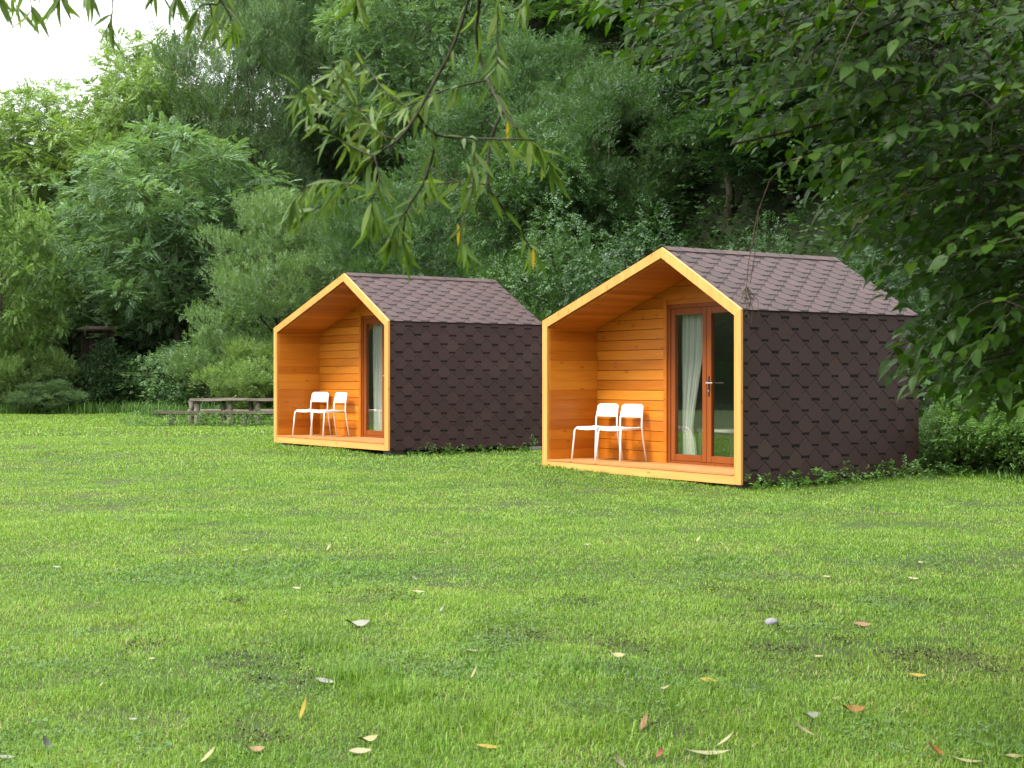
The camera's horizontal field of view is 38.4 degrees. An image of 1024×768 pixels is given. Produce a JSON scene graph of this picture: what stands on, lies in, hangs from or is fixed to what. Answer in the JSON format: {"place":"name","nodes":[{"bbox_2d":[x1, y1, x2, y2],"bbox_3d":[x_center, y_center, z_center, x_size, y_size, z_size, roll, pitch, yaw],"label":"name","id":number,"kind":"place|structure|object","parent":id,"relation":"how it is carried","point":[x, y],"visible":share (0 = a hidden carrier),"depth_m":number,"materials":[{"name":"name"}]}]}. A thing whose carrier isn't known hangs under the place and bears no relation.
{"place":"outdoors","nodes":[
{"label":"outdoors","id":0,"kind":"place"},
{"bbox_2d":[0,0,304,143],"label":"sky","id":1,"kind":"structure","parent":0,"point":[21,53],"materials":[{"name":"white"}]},
{"bbox_2d":[410,0,464,25],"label":"broadleaf tree","id":2,"kind":"object","parent":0,"point":[441,6],"visible":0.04,"depth_m":81.99,"materials":[{"name":"green plant"}]},
{"bbox_2d":[0,412,1023,767],"bbox_3d":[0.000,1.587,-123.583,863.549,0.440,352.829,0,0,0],"label":"lawn","id":3,"kind":"structure","parent":0,"point":[100,710],"depth_m":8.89,"materials":[{"name":"green plant"}]},
{"bbox_2d":[0,378,89,413],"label":"shrub","id":4,"kind":"object","parent":3,"relation":"on","point":[58,386],"visible":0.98,"depth_m":51.99,"materials":[{"name":"green plant"}]},
{"bbox_2d":[43,735,50,747],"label":"fallen leaf","id":5,"kind":"object","parent":3,"relation":"on","point":[46,742],"visible":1,"depth_m":5.31,"materials":[{"name":"grey plant"}]},
{"bbox_2d":[200,747,214,761],"bbox_3d":[-1.062,1.294,5.132,0.010,0.078,0.035,43,-9,-21],"label":"fallen leaf","id":6,"kind":"object","parent":3,"relation":"on","point":[208,754],"visible":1,"depth_m":5.14,"materials":[{"name":"plant"}]},
{"bbox_2d":[153,410,273,425],"bbox_3d":[-7.000,0.962,38.652,4.800,0.538,0.342,0,0,0],"label":"log bench","id":7,"kind":"object","parent":3,"relation":"on","point":[170,413],"visible":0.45,"depth_m":38.52,"materials":[{"name":"wood"}]},
{"bbox_2d":[187,409,273,422],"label":"log bench","id":8,"kind":"object","parent":3,"relation":"on","point":[234,410],"visible":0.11,"depth_m":40.27,"materials":[{"name":"brown wood"}]},
{"bbox_2d":[188,398,273,424],"bbox_3d":[-6.479,0.783,39.482,4.557,0.824,0.743,0,0,0],"label":"picnic table","id":9,"kind":"object","parent":3,"relation":"on","point":[197,401],"visible":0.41,"depth_m":39.28,"materials":[{"name":"wood"}]},
{"bbox_2d":[244,744,264,751],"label":"fallen leaf","id":10,"kind":"object","parent":3,"relation":"on","point":[255,748],"visible":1,"depth_m":5.30,"materials":[{"name":"brown plant"}]},
{"bbox_2d":[0,0,571,284],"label":"willow tree","id":11,"kind":"object","parent":3,"relation":"on","point":[374,222],"visible":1,"depth_m":3.56,"materials":[{"name":"green plant"}]},
{"bbox_2d":[299,698,305,717],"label":"fallen leaf","id":12,"kind":"object","parent":3,"relation":"on","point":[302,708],"visible":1,"depth_m":5.81,"materials":[{"name":"yellow plant"}]},
{"bbox_2d":[316,678,333,682],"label":"fallen leaf","id":13,"kind":"object","parent":3,"relation":"on","point":[325,680],"visible":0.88,"depth_m":6.43,"materials":[{"name":"white plant"}]},
{"bbox_2d":[345,619,369,625],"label":"fallen leaf","id":14,"kind":"object","parent":3,"relation":"on","point":[360,622],"visible":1,"depth_m":7.92,"materials":[{"name":"white plant"}]},
{"bbox_2d":[348,748,371,752],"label":"fallen leaf","id":15,"kind":"object","parent":3,"relation":"on","point":[359,750],"visible":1,"depth_m":5.30,"materials":[{"name":"beige plant"}]},
{"bbox_2d":[357,735,377,740],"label":"fallen leaf","id":16,"kind":"object","parent":3,"relation":"on","point":[370,738],"visible":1,"depth_m":5.46,"materials":[{"name":"plant"}]},
{"bbox_2d":[274,272,541,454],"bbox_3d":[-1.882,-0.325,25.737,3.048,3.069,4.132,0,0,-35],"label":"cabin","id":17,"kind":"object","parent":3,"relation":"on","point":[461,361],"visible":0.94,"depth_m":24.59,"materials":[{"name":"brown wood"}]},
{"bbox_2d":[292,392,331,435],"bbox_3d":[-3.596,0.535,26.410,0.467,0.778,0.553,0,0,33],"label":"chair","id":18,"kind":"object","parent":17,"relation":"on","point":[320,397],"visible":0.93,"depth_m":26.55,"materials":[{"name":"white plastic"}]},
{"bbox_2d":[310,392,349,436],"bbox_3d":[-3.195,0.536,25.767,0.552,0.778,0.467,0,0,-37],"label":"chair","id":19,"kind":"object","parent":17,"relation":"on","point":[340,397],"visible":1,"depth_m":25.79,"materials":[{"name":"white plastic"}]},
{"bbox_2d":[362,315,383,437],"bbox_3d":[-2.172,-0.129,25.003,0.133,2.110,1.560,0,0,-35],"label":"glazed door","id":20,"kind":"structure","parent":17,"relation":"in","point":[372,319],"depth_m":25.54,"materials":[{"name":"brown wood"}]},
{"bbox_2d":[373,323,381,430],"bbox_3d":[-2.045,-0.133,25.098,0.064,2.058,1.450,0,0,-35],"label":"curtain","id":21,"kind":"object","parent":17,"relation":"hanging from","point":[377,366],"visible":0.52,"depth_m":25.50,"materials":[{"name":"fabric"}]},
{"bbox_2d":[477,744,499,747],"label":"fallen leaf","id":22,"kind":"object","parent":3,"relation":"on","point":[489,746],"visible":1,"depth_m":5.38,"materials":[{"name":"yellow plant"}]},
{"bbox_2d":[0,551,1023,767],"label":"clover","id":23,"kind":"object","parent":3,"relation":"on","point":[470,661],"visible":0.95,"depth_m":7.16,"materials":[{"name":"green plant"}]},
{"bbox_2d":[0,450,1023,767],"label":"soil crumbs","id":24,"kind":"object","parent":3,"relation":"on","point":[568,642],"visible":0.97,"depth_m":7.29,"materials":[{"name":"brown soil"}]},
{"bbox_2d":[0,396,1023,483],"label":"tall grass","id":25,"kind":"structure","parent":3,"relation":"on","point":[123,407],"depth_m":49.75,"materials":[{"name":"green plant"}]},
{"bbox_2d":[113,408,974,491],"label":"weeds","id":26,"kind":"object","parent":3,"relation":"on","point":[807,480],"visible":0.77,"depth_m":18.74,"materials":[{"name":"green plant"}]},
{"bbox_2d":[608,651,624,656],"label":"fallen leaf","id":27,"kind":"object","parent":3,"relation":"on","point":[619,654],"visible":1,"depth_m":7.03,"materials":[{"name":"plant"}]},
{"bbox_2d":[614,754,625,767],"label":"fallen leaf","id":28,"kind":"object","parent":3,"relation":"on","point":[619,760],"visible":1,"depth_m":5.10,"materials":[{"name":"beige plant"}]},
{"bbox_2d":[640,713,646,729],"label":"fallen leaf","id":29,"kind":"object","parent":3,"relation":"on","point":[645,721],"visible":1,"depth_m":5.64,"materials":[{"name":"brown plant"}]},
{"bbox_2d":[655,746,662,758],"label":"fallen leaf","id":30,"kind":"object","parent":3,"relation":"on","point":[660,752],"visible":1,"depth_m":5.20,"materials":[{"name":"plant"}]},
{"bbox_2d":[684,748,727,753],"bbox_3d":[0.693,1.312,5.264,0.173,0.026,0.029,0,0,-7],"label":"fallen leaf","id":31,"kind":"object","parent":3,"relation":"on","point":[706,752],"visible":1,"depth_m":5.27,"materials":[{"name":"beige plant"}]},
{"bbox_2d":[700,677,714,681],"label":"fallen leaf","id":32,"kind":"object","parent":3,"relation":"on","point":[703,678],"visible":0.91,"depth_m":6.48,"materials":[{"name":"yellow plant"}]},
{"bbox_2d":[717,732,732,744],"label":"fallen leaf","id":33,"kind":"object","parent":3,"relation":"on","point":[726,738],"visible":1,"depth_m":5.36,"materials":[{"name":"beige plant"}]},
{"bbox_2d":[542,246,918,487],"bbox_3d":[2.825,-0.198,19.713,3.048,3.069,4.132,0,0,-33],"label":"cabin","id":34,"kind":"object","parent":3,"relation":"on","point":[789,378],"visible":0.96,"depth_m":18.71,"materials":[{"name":"brown wood"}]},
{"bbox_2d":[571,403,619,460],"bbox_3d":[1.173,0.662,20.340,0.552,0.778,0.467,0,0,-43],"label":"chair","id":35,"kind":"object","parent":34,"relation":"on","point":[607,410],"visible":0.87,"depth_m":20.41,"materials":[{"name":"white plastic"}]},
{"bbox_2d":[595,404,646,462],"bbox_3d":[1.477,0.663,19.893,0.552,0.778,0.467,0,0,-43],"label":"chair","id":36,"kind":"object","parent":34,"relation":"on","point":[631,410],"visible":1,"depth_m":19.93,"materials":[{"name":"white plastic"}]},
{"bbox_2d":[682,314,701,454],"bbox_3d":[2.643,-0.006,19.079,0.064,2.058,1.450,0,0,-33],"label":"curtain","id":37,"kind":"object","parent":34,"relation":"hanging from","point":[691,345],"visible":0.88,"depth_m":19.48,"materials":[{"name":"fabric"}]},
{"bbox_2d":[668,302,733,466],"bbox_3d":[2.512,-0.002,18.986,0.133,2.110,1.560,0,0,-33],"label":"glazed door","id":38,"kind":"structure","parent":34,"relation":"in","point":[707,309],"depth_m":19.06,"materials":[{"name":"brown wood"}]},
{"bbox_2d":[697,428,733,456],"bbox_3d":[3.110,0.832,19.417,0.650,0.460,1.300,0,0,-33],"label":"side table","id":39,"kind":"object","parent":34,"relation":"on","point":[730,431],"visible":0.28,"depth_m":19.77,"materials":[{"name":"white"}]},
{"bbox_2d":[765,618,777,625],"bbox_3d":[1.401,1.286,7.925,0.071,0.049,0.058,0,0,0],"label":"stone","id":40,"kind":"object","parent":3,"relation":"on","point":[771,621],"visible":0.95,"depth_m":7.91,"materials":[{"name":"white stone"}]},
{"bbox_2d":[528,0,1023,426],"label":"broadleaf tree","id":41,"kind":"object","parent":3,"relation":"on","point":[974,327],"visible":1,"depth_m":4.66,"materials":[{"name":"green plant"}]},
{"bbox_2d":[792,719,812,733],"bbox_3d":[1.084,1.278,5.490,0.106,0.018,0.018,32,30,7],"label":"fallen leaf","id":42,"kind":"object","parent":3,"relation":"on","point":[802,728],"visible":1,"depth_m":5.49,"materials":[{"name":"beige plant"}]},
{"bbox_2d":[804,712,819,717],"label":"fallen leaf","id":43,"kind":"object","parent":3,"relation":"on","point":[813,713],"visible":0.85,"depth_m":5.81,"materials":[{"name":"grey plant"}]},
{"bbox_2d":[840,704,864,711],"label":"fallen leaf","id":44,"kind":"object","parent":3,"relation":"on","point":[858,707],"visible":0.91,"depth_m":5.90,"materials":[{"name":"orange plant"}]},
{"bbox_2d":[855,622,870,625],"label":"fallen leaf","id":45,"kind":"object","parent":3,"relation":"on","point":[862,623],"visible":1,"depth_m":7.88,"materials":[{"name":"plant"}]},
{"bbox_2d":[910,673,925,676],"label":"fallen leaf","id":46,"kind":"object","parent":3,"relation":"on","point":[917,674],"visible":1,"depth_m":6.60,"materials":[{"name":"yellow plant"}]},
{"bbox_2d":[929,741,943,753],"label":"fallen leaf","id":47,"kind":"object","parent":3,"relation":"on","point":[937,750],"visible":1,"depth_m":5.21,"materials":[{"name":"orange plant"}]},
{"bbox_2d":[948,754,979,761],"bbox_3d":[1.585,1.309,5.142,0.120,0.021,0.021,4,13,12],"label":"fallen leaf","id":48,"kind":"object","parent":3,"relation":"on","point":[967,760],"visible":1,"depth_m":5.14,"materials":[{"name":"plant"}]},
{"bbox_2d":[919,389,1023,473],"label":"bramble bush","id":49,"kind":"object","parent":3,"relation":"on","point":[948,452],"visible":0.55,"depth_m":19.13,"materials":[{"name":"green plant"}]},
{"bbox_2d":[964,383,1023,472],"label":"bramble bush","id":50,"kind":"object","parent":3,"relation":"on","point":[1014,428],"visible":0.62,"depth_m":18.50,"materials":[{"name":"green plant"}]},
{"bbox_2d":[1006,754,1021,756],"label":"fallen leaf","id":51,"kind":"object","parent":3,"relation":"on","point":[1010,755],"visible":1,"depth_m":5.21,"materials":[{"name":"plant"}]},
{"bbox_2d":[0,0,1023,472],"bbox_3d":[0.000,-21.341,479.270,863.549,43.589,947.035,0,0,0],"label":"hillside","id":52,"kind":"structure","parent":0,"point":[772,206],"depth_m":34.84,"materials":[{"name":"green plant"}]},
{"bbox_2d":[0,323,80,407],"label":"shrub","id":53,"kind":"object","parent":52,"relation":"on","point":[43,372],"visible":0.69,"depth_m":52.98,"materials":[{"name":"green plant"}]},
{"bbox_2d":[0,164,88,405],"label":"locust tree","id":54,"kind":"object","parent":52,"relation":"on","point":[33,231],"visible":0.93,"depth_m":52.69,"materials":[{"name":"green plant"}]},
{"bbox_2d":[0,71,117,285],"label":"locust tree","id":55,"kind":"object","parent":52,"relation":"on","point":[12,129],"visible":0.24,"depth_m":65.88,"materials":[{"name":"green plant"}]},
{"bbox_2d":[0,197,153,379],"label":"locust tree","id":56,"kind":"object","parent":52,"relation":"on","point":[68,346],"visible":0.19,"depth_m":59.25,"materials":[{"name":"green plant"}]},
{"bbox_2d":[76,326,125,402],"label":"raised hut","id":57,"kind":"object","parent":52,"relation":"on","point":[86,342],"visible":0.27,"depth_m":56.00,"materials":[{"name":"brown wood"}]},
{"bbox_2d":[72,331,134,406],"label":"shrub","id":58,"kind":"object","parent":52,"relation":"on","point":[100,356],"visible":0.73,"depth_m":53.95,"materials":[{"name":"green plant"}]},
{"bbox_2d":[85,351,177,404],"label":"shrub","id":59,"kind":"object","parent":52,"relation":"on","point":[124,386],"visible":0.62,"depth_m":53.51,"materials":[{"name":"green plant"}]},
{"bbox_2d":[0,19,274,325],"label":"locust tree","id":60,"kind":"object","parent":52,"relation":"on","point":[67,154],"visible":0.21,"depth_m":63.50,"materials":[{"name":"green plant"}]},
{"bbox_2d":[22,111,304,381],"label":"locust tree","id":61,"kind":"object","parent":52,"relation":"on","point":[172,307],"visible":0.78,"depth_m":54.95,"materials":[{"name":"green plant"}]},
{"bbox_2d":[63,46,263,351],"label":"locust tree","id":62,"kind":"object","parent":52,"relation":"on","point":[106,111],"visible":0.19,"depth_m":61.19,"materials":[{"name":"green plant"}]},
{"bbox_2d":[118,332,214,407],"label":"shrub","id":63,"kind":"object","parent":52,"relation":"on","point":[154,378],"visible":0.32,"depth_m":52.47,"materials":[{"name":"green plant"}]},
{"bbox_2d":[160,324,255,407],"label":"shrub","id":64,"kind":"object","parent":52,"relation":"on","point":[183,367],"visible":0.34,"depth_m":48.78,"materials":[{"name":"green plant"}]},
{"bbox_2d":[188,334,273,409],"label":"shrub","id":65,"kind":"object","parent":52,"relation":"on","point":[241,382],"visible":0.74,"depth_m":44.22,"materials":[{"name":"green plant"}]},
{"bbox_2d":[124,0,338,269],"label":"willow tree","id":66,"kind":"object","parent":52,"relation":"on","point":[257,17],"visible":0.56,"depth_m":60.17,"materials":[{"name":"green plant"}]},
{"bbox_2d":[180,184,360,406],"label":"willow tree","id":67,"kind":"object","parent":52,"relation":"on","point":[261,292],"visible":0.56,"depth_m":45.38,"materials":[{"name":"green plant"}]},
{"bbox_2d":[190,0,432,107],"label":"broadleaf tree","id":68,"kind":"object","parent":52,"relation":"on","point":[340,35],"visible":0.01,"depth_m":79.74,"materials":[{"name":"green plant"}]},
{"bbox_2d":[219,0,449,204],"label":"willow tree","id":69,"kind":"object","parent":52,"relation":"on","point":[317,139],"visible":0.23,"depth_m":64.69,"materials":[{"name":"green plant"}]},
{"bbox_2d":[308,173,519,282],"bbox_3d":[-2.813,-2.346,40.912,5.847,7.154,6.135,0,0,11],"label":"willow tree","id":70,"kind":"object","parent":52,"relation":"on","point":[347,237],"visible":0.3,"depth_m":39.97,"materials":[{"name":"green plant"}]},
{"bbox_2d":[308,0,545,190],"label":"locust tree","id":71,"kind":"object","parent":52,"relation":"on","point":[379,14],"visible":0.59,"depth_m":56.62,"materials":[{"name":"green plant"}]},
{"bbox_2d":[386,21,634,226],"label":"willow tree","id":72,"kind":"object","parent":52,"relation":"on","point":[468,115],"visible":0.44,"depth_m":44.66,"materials":[{"name":"green plant"}]},
{"bbox_2d":[0,0,1022,471],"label":"undergrowth","id":73,"kind":"object","parent":52,"relation":"on","point":[702,180],"visible":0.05,"depth_m":37.24,"materials":[{"name":"green plant"}]},
{"bbox_2d":[475,0,575,40],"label":"broadleaf tree","id":74,"kind":"object","parent":52,"relation":"on","point":[530,4],"visible":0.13,"depth_m":63.07,"materials":[{"name":"green plant"}]},
{"bbox_2d":[443,117,634,316],"bbox_3d":[0.735,-3.193,36.013,4.714,6.668,5.072,0,0,27],"label":"broadleaf tree","id":75,"kind":"object","parent":52,"relation":"on","point":[515,198],"visible":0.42,"depth_m":35.17,"materials":[{"name":"green plant"}]},
{"bbox_2d":[472,189,631,321],"bbox_3d":[0.998,-1.269,30.288,3.445,5.514,4.130,0,0,-16],"label":"shrub","id":76,"kind":"object","parent":52,"relation":"on","point":[561,246],"visible":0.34,"depth_m":30.01,"materials":[{"name":"green plant"}]},
{"bbox_2d":[514,0,672,49],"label":"broadleaf tree","id":77,"kind":"object","parent":52,"relation":"on","point":[591,30],"visible":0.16,"depth_m":48.26,"materials":[{"name":"green plant"}]},
{"bbox_2d":[490,59,712,276],"bbox_3d":[2.431,-5.178,37.612,6.255,6.251,5.961,0,0,1],"label":"willow tree","id":78,"kind":"object","parent":52,"relation":"on","point":[617,97],"visible":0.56,"depth_m":36.76,"materials":[{"name":"green plant"}]},
{"bbox_2d":[541,194,693,322],"bbox_3d":[2.596,-1.103,28.597,3.873,5.199,3.230,0,0,-11],"label":"shrub","id":79,"kind":"object","parent":52,"relation":"on","point":[607,266],"visible":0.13,"depth_m":28.35,"materials":[{"name":"green plant"}]},
{"bbox_2d":[570,103,719,198],"bbox_3d":[4.176,-6.322,39.976,5.635,2.701,5.238,0,0,-23],"label":"broadleaf tree","id":80,"kind":"object","parent":52,"relation":"on","point":[619,150],"visible":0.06,"depth_m":38.64,"materials":[{"name":"green plant"}]},
{"bbox_2d":[629,0,833,230],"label":"broadleaf tree","id":81,"kind":"object","parent":52,"relation":"on","point":[719,66],"visible":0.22,"depth_m":34.64,"materials":[{"name":"green plant"}]},
{"bbox_2d":[710,207,813,255],"bbox_3d":[4.675,-0.958,27.653,2.740,4.729,3.286,0,0,10],"label":"shrub","id":82,"kind":"object","parent":52,"relation":"on","point":[780,249],"visible":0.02,"depth_m":27.52,"materials":[{"name":"green plant"}]},
{"bbox_2d":[669,55,887,204],"bbox_3d":[6.262,-5.722,33.027,5.196,3.392,4.830,0,0,25],"label":"broadleaf tree","id":83,"kind":"object","parent":52,"relation":"on","point":[743,162],"visible":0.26,"depth_m":32.49,"materials":[{"name":"green plant"}]},
{"bbox_2d":[846,236,948,392],"bbox_3d":[6.165,-1.107,24.864,2.325,2.947,2.788,0,0,7],"label":"shrub","id":84,"kind":"object","parent":52,"relation":"on","point":[910,300],"visible":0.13,"depth_m":24.58,"materials":[{"name":"green plant"}]},
{"bbox_2d":[820,0,1021,104],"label":"broadleaf tree","id":85,"kind":"object","parent":52,"relation":"on","point":[949,40],"visible":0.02,"depth_m":34.66,"materials":[{"name":"green plant"}]},
{"bbox_2d":[930,78,1023,175],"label":"broadleaf tree","id":86,"kind":"object","parent":52,"relation":"on","point":[994,171],"visible":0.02,"depth_m":29.47,"materials":[{"name":"green plant"}]}
]}

